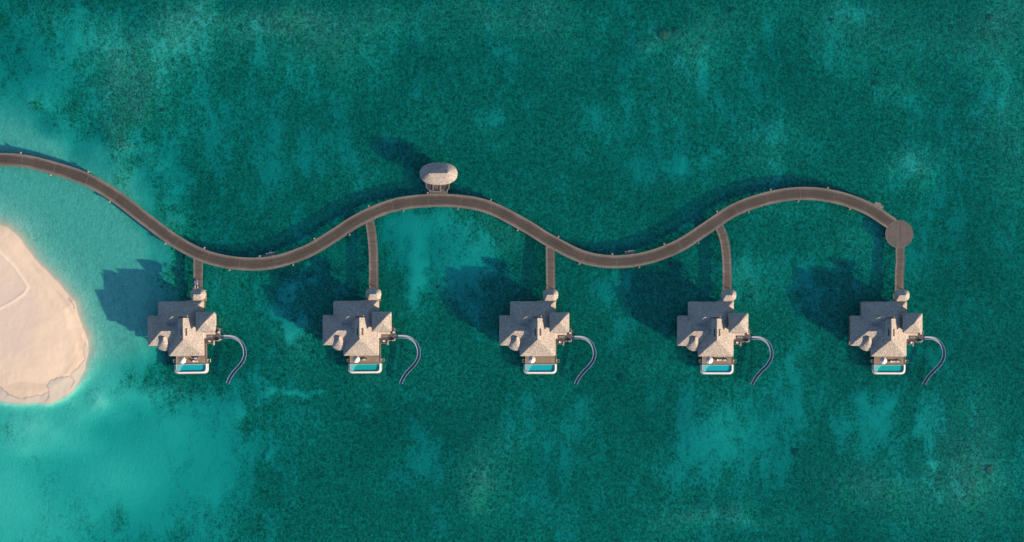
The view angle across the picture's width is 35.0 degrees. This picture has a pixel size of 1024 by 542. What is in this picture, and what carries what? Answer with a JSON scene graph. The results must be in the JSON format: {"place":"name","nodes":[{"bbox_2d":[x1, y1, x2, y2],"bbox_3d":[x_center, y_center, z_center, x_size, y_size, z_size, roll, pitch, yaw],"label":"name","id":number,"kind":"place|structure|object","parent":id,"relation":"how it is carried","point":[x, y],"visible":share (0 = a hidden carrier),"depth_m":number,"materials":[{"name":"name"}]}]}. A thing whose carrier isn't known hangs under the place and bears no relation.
{"place":"outdoors","nodes":[
{"label":"outdoors","id":0,"kind":"place"},
{"bbox_2d":[0,225,89,402],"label":"beach","id":1,"kind":"structure","parent":0,"point":[44,348],"depth_m":649.19,"materials":[{"name":"beige sand"}]},
{"bbox_2d":[0,0,1023,541],"bbox_3d":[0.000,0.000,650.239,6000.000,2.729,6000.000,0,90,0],"label":"seabed","id":2,"kind":"structure","parent":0,"point":[592,126],"depth_m":651.29,"materials":[{"name":"teal liquid"}]},
{"bbox_2d":[193,259,202,288],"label":"access jetty","id":3,"kind":"object","parent":2,"relation":"on","point":[198,271],"visible":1,"depth_m":648.38,"materials":[{"name":"brown wood"}]},
{"bbox_2d":[220,335,245,383],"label":"water slide","id":4,"kind":"object","parent":2,"relation":"on","point":[239,365],"visible":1,"depth_m":647.75,"materials":[{"name":"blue plastic"}]},
{"bbox_2d":[266,251,275,256],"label":"swim landing","id":5,"kind":"object","parent":2,"relation":"on","point":[271,253],"visible":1,"depth_m":648.87,"materials":[{"name":"wood"}]},
{"bbox_2d":[366,218,377,288],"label":"access jetty","id":6,"kind":"object","parent":2,"relation":"on","point":[373,253],"visible":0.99,"depth_m":648.38,"materials":[{"name":"brown wood"}]},
{"bbox_2d":[395,335,419,382],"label":"water slide","id":7,"kind":"object","parent":2,"relation":"on","point":[413,365],"visible":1,"depth_m":647.80,"materials":[{"name":"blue plastic"}]},
{"bbox_2d":[420,162,457,193],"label":"oval pavilion","id":8,"kind":"structure","parent":2,"relation":"on","point":[437,177],"depth_m":644.58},
{"bbox_2d":[0,152,912,270],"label":"boardwalk","id":9,"kind":"structure","parent":2,"relation":"on","point":[898,233],"depth_m":648.36,"materials":[{"name":"brown wood"}]},
{"bbox_2d":[546,246,554,288],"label":"access jetty","id":10,"kind":"object","parent":2,"relation":"on","point":[550,268],"visible":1,"depth_m":648.38,"materials":[{"name":"brown wood"}]},
{"bbox_2d":[572,336,595,383],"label":"water slide","id":11,"kind":"object","parent":2,"relation":"on","point":[589,365],"visible":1,"depth_m":647.80,"materials":[{"name":"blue plastic"}]},
{"bbox_2d":[618,373,625,380],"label":"coral head","id":12,"kind":"object","parent":2,"relation":"on","point":[621,377],"visible":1,"depth_m":651.08},
{"bbox_2d":[625,249,633,254],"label":"swim landing","id":13,"kind":"object","parent":2,"relation":"on","point":[631,252],"visible":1,"depth_m":648.87,"materials":[{"name":"wood"}]},
{"bbox_2d":[658,28,670,40],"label":"coral head","id":14,"kind":"object","parent":2,"relation":"on","point":[664,34],"visible":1,"depth_m":650.46},
{"bbox_2d":[716,221,731,289],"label":"access jetty","id":15,"kind":"object","parent":2,"relation":"on","point":[726,255],"visible":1,"depth_m":648.38,"materials":[{"name":"brown wood"}]},
{"bbox_2d":[749,336,772,384],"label":"water slide","id":16,"kind":"object","parent":2,"relation":"on","point":[767,342],"visible":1,"depth_m":647.70,"materials":[{"name":"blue plastic"}]},
{"bbox_2d":[791,448,798,455],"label":"coral head","id":17,"kind":"object","parent":2,"relation":"on","point":[795,451],"visible":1,"depth_m":651.08},
{"bbox_2d":[874,202,883,208],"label":"swim landing","id":18,"kind":"object","parent":2,"relation":"on","point":[877,204],"visible":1,"depth_m":648.87,"materials":[{"name":"wood"}]},
{"bbox_2d":[895,247,904,290],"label":"access jetty","id":19,"kind":"object","parent":2,"relation":"on","point":[899,267],"visible":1,"depth_m":648.38,"materials":[{"name":"brown wood"}]},
{"bbox_2d":[922,336,945,384],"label":"water slide","id":20,"kind":"object","parent":2,"relation":"on","point":[942,358],"visible":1,"depth_m":647.68,"materials":[{"name":"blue plastic"}]},
{"bbox_2d":[983,465,995,473],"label":"coral head","id":21,"kind":"object","parent":2,"relation":"on","point":[989,469],"visible":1,"depth_m":650.41},
{"bbox_2d":[987,14,994,20],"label":"coral head","id":22,"kind":"object","parent":2,"relation":"on","point":[990,17],"visible":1,"depth_m":650.45},
{"bbox_3d":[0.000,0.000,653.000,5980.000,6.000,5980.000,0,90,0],"label":"water","id":23,"kind":"structure","parent":0,"visible":0},
{"bbox_2d":[147,288,225,373],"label":"water villa","id":24,"kind":"object","parent":23,"relation":"on","point":[177,329],"visible":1,"depth_m":642.97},
{"bbox_2d":[179,357,185,363],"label":"parasol","id":25,"kind":"object","parent":24,"relation":"on","point":[182,360],"visible":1,"depth_m":645.88,"materials":[{"name":"fabric"}]},
{"bbox_2d":[203,332,214,337],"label":"corner sofa","id":26,"kind":"object","parent":24,"relation":"on","point":[206,333],"visible":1,"depth_m":644.49,"materials":[{"name":"fabric"}]},
{"bbox_2d":[323,288,401,373],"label":"water villa","id":27,"kind":"object","parent":23,"relation":"on","point":[351,329],"visible":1,"depth_m":642.90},
{"bbox_2d":[353,356,359,362],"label":"parasol","id":28,"kind":"object","parent":27,"relation":"on","point":[356,359],"visible":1,"depth_m":645.89,"materials":[{"name":"fabric"}]},
{"bbox_2d":[378,332,389,337],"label":"corner sofa","id":29,"kind":"object","parent":27,"relation":"on","point":[379,334],"visible":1,"depth_m":644.45,"materials":[{"name":"white fabric"}]},
{"bbox_2d":[499,289,577,373],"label":"water villa","id":30,"kind":"object","parent":23,"relation":"on","point":[527,329],"visible":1,"depth_m":642.91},
{"bbox_2d":[528,356,535,362],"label":"parasol","id":31,"kind":"object","parent":30,"relation":"on","point":[531,359],"visible":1,"depth_m":645.89,"materials":[{"name":"fabric"}]},
{"bbox_2d":[554,333,566,338],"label":"corner sofa","id":32,"kind":"object","parent":30,"relation":"on","point":[556,335],"visible":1,"depth_m":644.49,"materials":[{"name":"white fabric"}]},
{"bbox_2d":[677,289,754,373],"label":"water villa","id":33,"kind":"object","parent":23,"relation":"on","point":[705,330],"visible":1,"depth_m":642.85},
{"bbox_2d":[706,356,712,363],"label":"parasol","id":34,"kind":"object","parent":33,"relation":"on","point":[709,359],"visible":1,"depth_m":645.90,"materials":[{"name":"fabric"}]},
{"bbox_2d":[732,333,744,338],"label":"corner sofa","id":35,"kind":"object","parent":33,"relation":"on","point":[734,335],"visible":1,"depth_m":644.49,"materials":[{"name":"white fabric"}]},
{"bbox_2d":[848,289,926,374],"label":"water villa","id":36,"kind":"object","parent":23,"relation":"on","point":[878,330],"visible":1,"depth_m":642.96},
{"bbox_2d":[880,357,886,363],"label":"parasol","id":37,"kind":"object","parent":36,"relation":"on","point":[883,360],"visible":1,"depth_m":645.82,"materials":[{"name":"fabric"}]},
{"bbox_2d":[905,333,917,338],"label":"corner sofa","id":38,"kind":"object","parent":36,"relation":"on","point":[907,335],"visible":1,"depth_m":644.45,"materials":[{"name":"white fabric"}]}
]}

